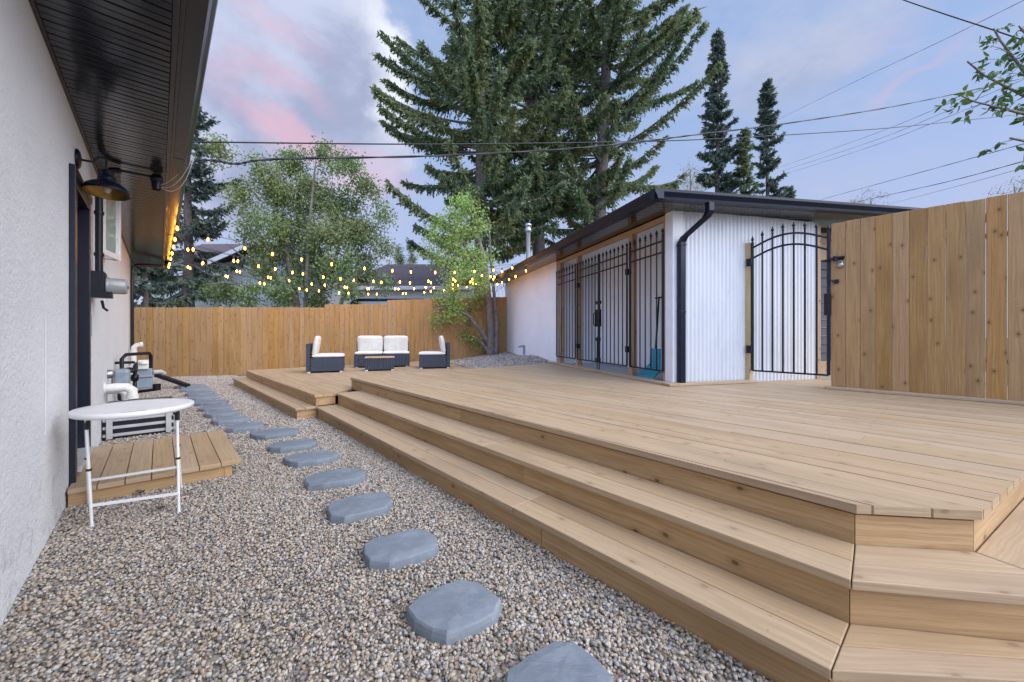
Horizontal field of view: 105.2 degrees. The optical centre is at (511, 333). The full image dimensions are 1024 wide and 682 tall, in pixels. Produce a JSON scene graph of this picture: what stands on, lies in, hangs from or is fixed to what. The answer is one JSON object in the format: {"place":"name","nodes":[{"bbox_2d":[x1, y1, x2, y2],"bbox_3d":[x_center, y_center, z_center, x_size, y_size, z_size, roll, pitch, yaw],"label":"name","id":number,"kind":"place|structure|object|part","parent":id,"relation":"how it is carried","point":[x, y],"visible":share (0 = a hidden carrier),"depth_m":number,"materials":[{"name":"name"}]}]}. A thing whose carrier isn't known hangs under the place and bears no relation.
{"place":"outdoors","nodes":[
{"label":"outdoors","id":0,"kind":"place"},
{"bbox_2d":[150,238,367,352],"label":"neighbour house","id":1,"kind":"structure","parent":0,"point":[224,257],"depth_m":18.00,"materials":[{"name":"beige"}]},
{"bbox_2d":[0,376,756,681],"bbox_3d":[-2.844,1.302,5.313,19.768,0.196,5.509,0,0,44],"label":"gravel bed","id":2,"kind":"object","parent":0,"point":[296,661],"depth_m":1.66,"materials":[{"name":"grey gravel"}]},
{"bbox_2d":[113,352,165,400],"bbox_3d":[-5.644,0.738,5.824,0.392,0.924,1.223,0,0,-22],"label":"gas meter","id":3,"kind":"object","parent":2,"relation":"on","point":[143,372],"visible":0.68,"depth_m":6.02,"materials":[{"name":"black metal"}]},
{"bbox_2d":[67,430,240,506],"bbox_3d":[-3.134,1.149,3.521,0.990,0.162,1.373,0,0,-42],"label":"landing","id":4,"kind":"object","parent":2,"relation":"on","point":[209,455],"visible":0.85,"depth_m":3.26,"materials":[{"name":"brown wood"}]},
{"bbox_2d":[211,416,250,425],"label":"stepping stone","id":5,"kind":"object","parent":2,"relation":"on","point":[229,420],"visible":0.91,"depth_m":5.21,"materials":[{"name":"grey stone"}]},
{"bbox_2d":[304,468,366,490],"bbox_3d":[-1.421,1.185,3.171,0.469,0.098,0.333,0,0,-25],"label":"stepping stone","id":6,"kind":"object","parent":2,"relation":"on","point":[337,478],"visible":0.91,"depth_m":3.09,"materials":[{"name":"grey stone"}]},
{"bbox_2d":[363,529,438,572],"bbox_3d":[-0.599,1.185,2.133,0.394,0.098,0.287,0,0,-28],"label":"stepping stone","id":7,"kind":"object","parent":2,"relation":"on","point":[397,551],"visible":0.95,"depth_m":2.08,"materials":[{"name":"grey stone"}]},
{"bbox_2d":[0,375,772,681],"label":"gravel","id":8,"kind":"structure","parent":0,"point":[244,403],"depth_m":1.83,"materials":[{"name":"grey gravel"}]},
{"bbox_2d":[67,398,193,525],"bbox_3d":[-2.532,0.838,2.648,0.604,0.730,0.728,0,0,-37],"label":"round table","id":9,"kind":"object","parent":8,"relation":"on","point":[128,409],"visible":0.99,"depth_m":2.52,"materials":[{"name":"white paint"}]},
{"bbox_2d":[102,396,174,440],"bbox_3d":[-4.559,1.020,4.824,0.620,0.360,0.730,0,0,-42],"label":"slatted box","id":10,"kind":"object","parent":8,"relation":"on","point":[132,427],"visible":0.45,"depth_m":4.58,"materials":[{"name":"white plastic"}]},
{"bbox_2d":[174,384,205,388],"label":"stepping stone","id":11,"kind":"object","parent":8,"relation":"on","point":[190,386],"visible":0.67,"depth_m":8.57,"materials":[{"name":"grey stone"}]},
{"bbox_2d":[180,387,209,392],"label":"stepping stone","id":12,"kind":"object","parent":8,"relation":"on","point":[195,389],"visible":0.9,"depth_m":8.09,"materials":[{"name":"grey stone"}]},
{"bbox_2d":[184,391,214,396],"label":"stepping stone","id":13,"kind":"object","parent":8,"relation":"on","point":[191,394],"visible":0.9,"depth_m":7.56,"materials":[{"name":"grey stone"}]},
{"bbox_2d":[188,394,220,400],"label":"stepping stone","id":14,"kind":"object","parent":8,"relation":"on","point":[203,397],"visible":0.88,"depth_m":7.07,"materials":[{"name":"grey stone"}]},
{"bbox_2d":[193,399,227,406],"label":"stepping stone","id":15,"kind":"object","parent":8,"relation":"on","point":[209,402],"visible":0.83,"depth_m":6.57,"materials":[{"name":"grey stone"}]},
{"bbox_2d":[197,404,233,411],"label":"stepping stone","id":16,"kind":"object","parent":8,"relation":"on","point":[208,408],"visible":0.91,"depth_m":6.08,"materials":[{"name":"grey stone"}]},
{"bbox_2d":[204,410,240,418],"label":"stepping stone","id":17,"kind":"object","parent":8,"relation":"on","point":[219,413],"visible":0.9,"depth_m":5.64,"materials":[{"name":"grey stone"}]},
{"bbox_2d":[225,422,263,432],"bbox_3d":[-3.345,1.185,4.912,0.414,0.097,0.340,0,0,-31],"label":"stepping stone","id":18,"kind":"object","parent":8,"relation":"on","point":[245,427],"visible":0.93,"depth_m":4.82,"materials":[{"name":"grey stone"}]},
{"bbox_2d":[249,428,299,439],"bbox_3d":[-2.782,1.185,4.606,0.503,0.098,0.382,0,0,-39],"label":"stepping stone","id":19,"kind":"object","parent":8,"relation":"on","point":[273,433],"visible":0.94,"depth_m":4.53,"materials":[{"name":"grey stone"}]},
{"bbox_2d":[267,438,317,453],"bbox_3d":[-2.292,1.185,4.105,0.464,0.098,0.333,0,0,-25],"label":"stepping stone","id":20,"kind":"object","parent":8,"relation":"on","point":[289,446],"visible":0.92,"depth_m":4.02,"materials":[{"name":"grey stone"}]},
{"bbox_2d":[283,450,339,468],"bbox_3d":[-1.880,1.185,3.679,0.449,0.097,0.364,0,0,-42],"label":"stepping stone","id":21,"kind":"object","parent":8,"relation":"on","point":[309,458],"visible":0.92,"depth_m":3.61,"materials":[{"name":"grey stone"}]},
{"bbox_2d":[232,361,473,419],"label":"seating deck","id":22,"kind":"structure","parent":8,"relation":"on","point":[298,393],"depth_m":7.34,"materials":[{"name":"brown wood"}]},
{"bbox_2d":[306,336,344,372],"bbox_3d":[-4.306,0.455,9.100,0.780,0.827,0.660,0,0,-21],"label":"wicker chair","id":23,"kind":"object","parent":22,"relation":"on","point":[316,361],"visible":1,"depth_m":8.79,"materials":[{"name":"wicker"}]},
{"bbox_2d":[364,356,394,370],"bbox_3d":[-3.172,0.706,9.410,0.670,0.325,0.417,0,0,-17],"label":"coffee table","id":24,"kind":"object","parent":22,"relation":"on","point":[378,362],"visible":1,"depth_m":9.23,"materials":[{"name":"wicker"}]},
{"bbox_2d":[354,336,409,367],"bbox_3d":[-3.471,0.455,10.536,1.380,0.826,0.755,0,0,-16],"label":"wicker sofa","id":25,"kind":"object","parent":22,"relation":"on","point":[397,347],"visible":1,"depth_m":10.53,"materials":[{"name":"fabric"}]},
{"bbox_2d":[419,336,449,368],"bbox_3d":[-2.018,0.455,10.148,0.780,0.827,0.660,0,0,-13],"label":"wicker chair","id":26,"kind":"object","parent":22,"relation":"on","point":[428,359],"visible":0.99,"depth_m":9.86,"materials":[{"name":"wicker"}]},
{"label":"gravel mound","id":27,"kind":"structure","parent":22,"relation":"on","visible":0},
{"bbox_2d":[450,351,547,368],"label":"gravel","id":28,"kind":"structure","parent":27,"relation":"on","point":[508,358],"depth_m":10.93,"materials":[{"name":"grey gravel"}]},
{"bbox_2d":[414,183,501,354],"bbox_3d":[-1.742,-2.024,12.649,2.847,5.402,2.206,0,0,0],"label":"leafy tree","id":29,"kind":"object","parent":28,"relation":"on","point":[491,339],"visible":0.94,"depth_m":12.61,"materials":[{"name":"green plant"}]},
{"bbox_2d":[327,492,392,525],"bbox_3d":[-1.021,1.185,2.648,0.419,0.097,0.326,0,0,-37],"label":"stepping stone","id":30,"kind":"object","parent":8,"relation":"on","point":[356,508],"visible":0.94,"depth_m":2.58,"materials":[{"name":"grey stone"}]},
{"bbox_2d":[406,579,501,645],"bbox_3d":[-0.241,1.184,1.657,0.352,0.096,0.306,0,0,-41],"label":"stepping stone","id":31,"kind":"object","parent":8,"relation":"on","point":[452,613],"visible":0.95,"depth_m":1.61,"materials":[{"name":"grey stone"}]},
{"bbox_2d":[505,641,613,681],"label":"stepping stone","id":32,"kind":"object","parent":8,"relation":"on","point":[557,661],"visible":1,"depth_m":1.34,"materials":[{"name":"grey stone"}]},
{"bbox_2d":[357,264,473,298],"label":"neighbour house","id":33,"kind":"structure","parent":0,"point":[404,274],"depth_m":23.19,"materials":[{"name":"grey"}]},
{"bbox_2d":[134,0,1023,337],"label":"sky","id":34,"kind":"structure","parent":0,"point":[277,70],"materials":[{"name":"blue"}]},
{"bbox_2d":[237,338,1007,581],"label":"ground","id":35,"kind":"structure","parent":0,"point":[336,399],"depth_m":11.81,"materials":[{"name":"soil"}]},
{"bbox_2d":[0,0,217,626],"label":"house","id":36,"kind":"structure","parent":35,"relation":"on","point":[118,83],"depth_m":2.35,"materials":[{"name":"paint"}]},
{"bbox_2d":[75,148,130,200],"bbox_3d":[-3.281,-1.277,3.155,0.304,0.315,0.278,0,0,-41],"label":"wall lamp","id":37,"kind":"object","parent":36,"relation":"attached to","point":[105,185],"visible":0.99,"depth_m":3.15,"materials":[{"name":"black metal"}]},
{"bbox_2d":[103,199,120,261],"bbox_3d":[-4.466,-1.210,4.268,0.275,0.780,0.600,0,0,-42],"label":"window","id":38,"kind":"structure","parent":36,"relation":"in","point":[111,208],"depth_m":4.35,"materials":[{"name":"white plastic"}]},
{"bbox_2d":[103,370,138,399],"bbox_3d":[-4.790,0.634,4.826,0.302,0.377,0.523,0,0,-42],"label":"vent pipe","id":39,"kind":"object","parent":36,"relation":"attached to","point":[127,391],"visible":0.99,"depth_m":4.69,"materials":[{"name":"plastic"}]},
{"bbox_2d":[130,342,142,384],"bbox_3d":[-7.822,0.692,8.163,0.201,1.056,0.110,0,0,-42],"label":"plastic vent","id":40,"kind":"object","parent":36,"relation":"attached to","point":[135,346],"visible":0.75,"depth_m":8.10,"materials":[{"name":"plastic"}]},
{"bbox_2d":[91,157,193,311],"bbox_3d":[-3.717,-1.041,3.976,0.757,1.638,0.333,0,0,-41],"label":"electric meter","id":41,"kind":"object","parent":36,"relation":"attached to","point":[103,285],"visible":0.93,"depth_m":3.77,"materials":[{"name":"black metal"}]},
{"bbox_2d":[168,210,179,267],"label":"string lights","id":42,"kind":"object","parent":36,"relation":"attached to","point":[175,240],"visible":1,"depth_m":6.81,"materials":[{"name":"yellow glass"}]},
{"bbox_2d":[175,259,468,294],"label":"string lights","id":43,"kind":"object","parent":36,"relation":"attached to","point":[300,285],"visible":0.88,"depth_m":10.30,"materials":[{"name":"yellow glass"}]},
{"bbox_2d":[174,250,503,289],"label":"string lights","id":44,"kind":"object","parent":36,"relation":"attached to","point":[324,281],"visible":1,"depth_m":9.37,"materials":[{"name":"yellow"}]},
{"bbox_2d":[179,226,516,273],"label":"string lights","id":45,"kind":"object","parent":36,"relation":"attached to","point":[272,253],"visible":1,"depth_m":7.66,"materials":[{"name":"yellow glass"}]},
{"bbox_2d":[193,114,1019,144],"bbox_3d":[8.522,-4.992,9.057,26.097,6.335,0.017,0,0,-22],"label":"utility cable","id":46,"kind":"object","parent":36,"relation":"attached to","point":[527,143],"visible":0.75,"depth_m":5.40,"materials":[{"name":"black plastic"}]},
{"bbox_2d":[194,78,1023,164],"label":"utility cable","id":47,"kind":"object","parent":36,"relation":"attached to","point":[312,158],"visible":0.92,"depth_m":5.41,"materials":[{"name":"black plastic"}]},
{"bbox_2d":[130,263,200,307],"bbox_3d":[-12.669,-1.192,13.496,3.622,5.084,3.507,0,0,41],"label":"evergreen shrub","id":48,"kind":"object","parent":35,"relation":"on","point":[154,277],"visible":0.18,"depth_m":13.76,"materials":[{"name":"green plant"}]},
{"bbox_2d":[134,104,256,306],"bbox_3d":[-14.238,-4.681,17.674,4.979,11.780,5.597,0,0,-34],"label":"spruce tree","id":49,"kind":"object","parent":35,"relation":"on","point":[191,219],"visible":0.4,"depth_m":17.39,"materials":[{"name":"green plant"}]},
{"bbox_2d":[189,128,403,342],"bbox_3d":[-8.839,-3.846,15.575,9.412,8.478,4.040,0,0,0],"label":"leafy tree","id":50,"kind":"object","parent":35,"relation":"on","point":[280,197],"visible":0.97,"depth_m":15.27,"materials":[{"name":"green plant"}]},
{"bbox_2d":[134,297,506,376],"bbox_3d":[-5.739,0.116,12.008,11.476,2.768,0.180,0,0,-15],"label":"board fence","id":51,"kind":"object","parent":35,"relation":"on","point":[201,341],"visible":0.54,"depth_m":11.62,"materials":[{"name":"brown wood"}]},
{"bbox_2d":[350,298,422,303],"bbox_3d":[-4.157,-0.095,16.050,4.495,2.580,1.800,0,0,0],"label":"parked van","id":52,"kind":"object","parent":35,"relation":"on","point":[372,301],"visible":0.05,"depth_m":15.20,"materials":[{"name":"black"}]},
{"label":"window","id":53,"kind":"part","parent":52,"relation":"part of","materials":[{"name":"glass"}]},
{"bbox_2d":[391,242,405,263],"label":"poplar tree","id":54,"kind":"object","parent":35,"relation":"on","point":[399,260],"visible":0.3,"depth_m":59.82,"materials":[{"name":"green plant"}]},
{"bbox_2d":[403,244,418,263],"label":"poplar tree","id":55,"kind":"object","parent":35,"relation":"on","point":[411,259],"visible":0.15,"depth_m":59.86,"materials":[{"name":"green plant"}]},
{"bbox_2d":[369,0,572,297],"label":"spruce tree","id":56,"kind":"object","parent":35,"relation":"on","point":[480,31],"visible":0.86,"depth_m":17.24,"materials":[{"name":"green plant"}]},
{"bbox_2d":[439,0,638,293],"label":"spruce tree","id":57,"kind":"object","parent":35,"relation":"on","point":[539,29],"visible":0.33,"depth_m":19.46,"materials":[{"name":"green plant"}]},
{"bbox_2d":[499,0,723,246],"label":"spruce tree","id":58,"kind":"object","parent":35,"relation":"on","point":[675,28],"visible":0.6,"depth_m":19.24,"materials":[{"name":"green plant"}]},
{"bbox_2d":[316,363,1023,681],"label":"raised deck","id":59,"kind":"structure","parent":35,"relation":"on","point":[740,522],"depth_m":2.00,"materials":[{"name":"brown wood"}]},
{"bbox_2d":[489,188,965,385],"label":"shed","id":60,"kind":"structure","parent":59,"relation":"on","point":[708,236],"depth_m":5.91,"materials":[{"name":"white metal"}]},
{"bbox_2d":[174,260,479,294],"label":"string lights","id":61,"kind":"object","parent":60,"relation":"attached to","point":[302,285],"visible":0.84,"depth_m":10.70,"materials":[{"name":"yellow"}]},
{"bbox_2d":[175,252,493,289],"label":"string lights","id":62,"kind":"object","parent":60,"relation":"attached to","point":[336,282],"visible":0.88,"depth_m":10.21,"materials":[{"name":"yellow"}]},
{"bbox_2d":[176,241,505,283],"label":"string lights","id":63,"kind":"object","parent":60,"relation":"attached to","point":[233,261],"visible":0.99,"depth_m":8.77,"materials":[{"name":"yellow"}]},
{"bbox_2d":[179,240,516,282],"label":"string lights","id":64,"kind":"object","parent":60,"relation":"attached to","point":[341,274],"visible":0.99,"depth_m":8.48,"materials":[{"name":"yellow glass"}]},
{"bbox_2d":[496,264,530,284],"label":"string lights","id":65,"kind":"object","parent":60,"relation":"hanging from","point":[512,274],"visible":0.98,"depth_m":11.13,"materials":[{"name":"yellow glass"}]},
{"bbox_2d":[556,264,575,358],"bbox_3d":[1.202,-0.489,8.812,0.041,2.052,1.061,0,0,-16],"label":"iron fence","id":66,"kind":"object","parent":60,"relation":"attached to","point":[561,276],"visible":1,"depth_m":8.73,"materials":[{"name":"black metal"}]},
{"bbox_2d":[576,254,598,368],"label":"iron gate","id":67,"kind":"structure","parent":60,"relation":"attached to","point":[578,285],"depth_m":7.72,"materials":[{"name":"black metal"}]},
{"bbox_2d":[598,243,628,369],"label":"iron gate","id":68,"kind":"structure","parent":60,"relation":"attached to","point":[601,302],"depth_m":6.80,"materials":[{"name":"black metal"}]},
{"bbox_2d":[629,228,663,371],"bbox_3d":[2.023,-0.489,5.948,0.041,2.052,0.861,0,0,-16],"label":"iron fence","id":69,"kind":"object","parent":60,"relation":"attached to","point":[662,294],"visible":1,"depth_m":5.94,"materials":[{"name":"black metal"}]},
{"bbox_2d":[636,297,660,378],"bbox_3d":[2.110,0.072,6.055,0.182,1.273,0.518,0,0,-16],"label":"snow shovel","id":70,"kind":"object","parent":60,"relation":"on","point":[645,373],"visible":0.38,"depth_m":5.93,"materials":[{"name":"plastic"}]},
{"bbox_2d":[745,243,752,379],"bbox_3d":[3.459,-0.324,5.761,0.104,2.053,0.112,0,0,-41],"label":"gate post","id":71,"kind":"object","parent":59,"relation":"on","point":[748,374],"visible":0.43,"depth_m":5.71,"materials":[{"name":"brown wood"}]},
{"bbox_2d":[746,221,844,375],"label":"garden gate","id":72,"kind":"structure","parent":71,"relation":"attached to","point":[827,304],"depth_m":5.29,"materials":[{"name":"black metal"}]},
{"bbox_2d":[824,191,1023,404],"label":"board fence","id":73,"kind":"object","parent":59,"relation":"on","point":[897,280],"visible":0.99,"depth_m":4.34,"materials":[{"name":"brown wood"}]},
{"bbox_2d":[837,260,843,267],"bbox_3d":[4.118,-0.877,4.914,0.032,0.094,0.070,0,0,-37],"label":"padlock","id":74,"kind":"object","parent":73,"relation":"hanging from","point":[840,264],"visible":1,"depth_m":4.90,"materials":[{"name":"grey metal"}]},
{"bbox_2d":[674,157,705,190],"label":"budding tree","id":75,"kind":"object","parent":35,"relation":"on","point":[690,179],"visible":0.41,"depth_m":47.87,"materials":[{"name":"grey plant"}]},
{"bbox_2d":[695,27,744,193],"bbox_3d":[17.835,-12.580,34.186,5.360,27.572,4.925,0,0,34],"label":"spruce tree","id":76,"kind":"object","parent":35,"relation":"on","point":[714,114],"visible":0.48,"depth_m":33.63,"materials":[{"name":"green plant"}]},
{"bbox_2d":[729,126,759,194],"bbox_3d":[19.420,-8.145,33.145,3.117,18.704,3.479,0,0,-33],"label":"spruce tree","id":77,"kind":"object","parent":35,"relation":"on","point":[742,160],"visible":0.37,"depth_m":32.74,"materials":[{"name":"green plant"}]},
{"bbox_2d":[750,78,788,196],"bbox_3d":[22.033,-10.490,33.975,4.048,23.384,4.403,0,0,0],"label":"spruce tree","id":78,"kind":"object","parent":35,"relation":"on","point":[766,99],"visible":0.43,"depth_m":33.68,"materials":[{"name":"green plant"}]},
{"bbox_2d":[782,185,796,197],"bbox_3d":[28.159,-7.032,40.097,3.064,16.479,3.039,0,0,43],"label":"spruce tree","id":79,"kind":"object","parent":35,"relation":"on","point":[790,192],"visible":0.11,"depth_m":39.67,"materials":[{"name":"green plant"}]},
{"bbox_2d":[850,190,890,204],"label":"budding tree","id":80,"kind":"object","parent":35,"relation":"on","point":[870,198],"visible":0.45,"depth_m":54.99,"materials":[{"name":"grey plant"}]},
{"bbox_2d":[933,23,1023,171],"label":"box elder tree","id":81,"kind":"object","parent":35,"relation":"on","point":[991,75],"visible":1,"depth_m":5.04,"materials":[{"name":"green plant"}]},
{"bbox_2d":[984,170,1023,198],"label":"budding tree","id":82,"kind":"object","parent":35,"relation":"on","point":[1014,189],"visible":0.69,"depth_m":40.16,"materials":[{"name":"grey plant"}]},
{"bbox_2d":[781,75,1015,166],"bbox_3d":[29.641,-17.240,35.500,0.021,12.347,42.081,0,0,22],"label":"utility cable","id":83,"kind":"object","parent":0,"point":[896,125],"visible":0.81,"depth_m":26.49,"materials":[{"name":"black rubber"}]},
{"bbox_2d":[778,0,1023,119],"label":"utility cable","id":84,"kind":"object","parent":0,"point":[914,53],"visible":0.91,"depth_m":26.33,"materials":[{"name":"black rubber"}]},
{"bbox_2d":[783,79,1023,170],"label":"utility cable","id":85,"kind":"object","parent":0,"point":[915,124],"visible":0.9,"depth_m":24.17,"materials":[{"name":"black rubber"}]},
{"bbox_2d":[787,86,1023,173],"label":"utility cable","id":86,"kind":"object","parent":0,"point":[909,132],"visible":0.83,"depth_m":24.95,"materials":[{"name":"black rubber"}]},
{"bbox_2d":[822,143,1023,199],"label":"utility cable","id":87,"kind":"object","parent":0,"point":[931,169],"visible":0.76,"depth_m":20.73,"materials":[{"name":"black plastic"}]},
{"bbox_2d":[854,161,1022,202],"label":"utility cable","id":88,"kind":"object","parent":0,"point":[951,180],"visible":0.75,"depth_m":20.48,"materials":[{"name":"black plastic"}]},
{"bbox_2d":[891,170,1014,203],"bbox_3d":[32.925,-11.094,30.500,0.022,7.634,35.548,0,0,35],"label":"utility cable","id":89,"kind":"object","parent":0,"point":[959,185],"visible":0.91,"depth_m":25.06,"materials":[{"name":"black rubber"}]},
{"bbox_2d":[903,0,1019,39],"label":"utility cable","id":90,"kind":"object","parent":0,"point":[1018,38],"visible":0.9,"depth_m":7.28,"materials":[{"name":"black plastic"}]}
]}

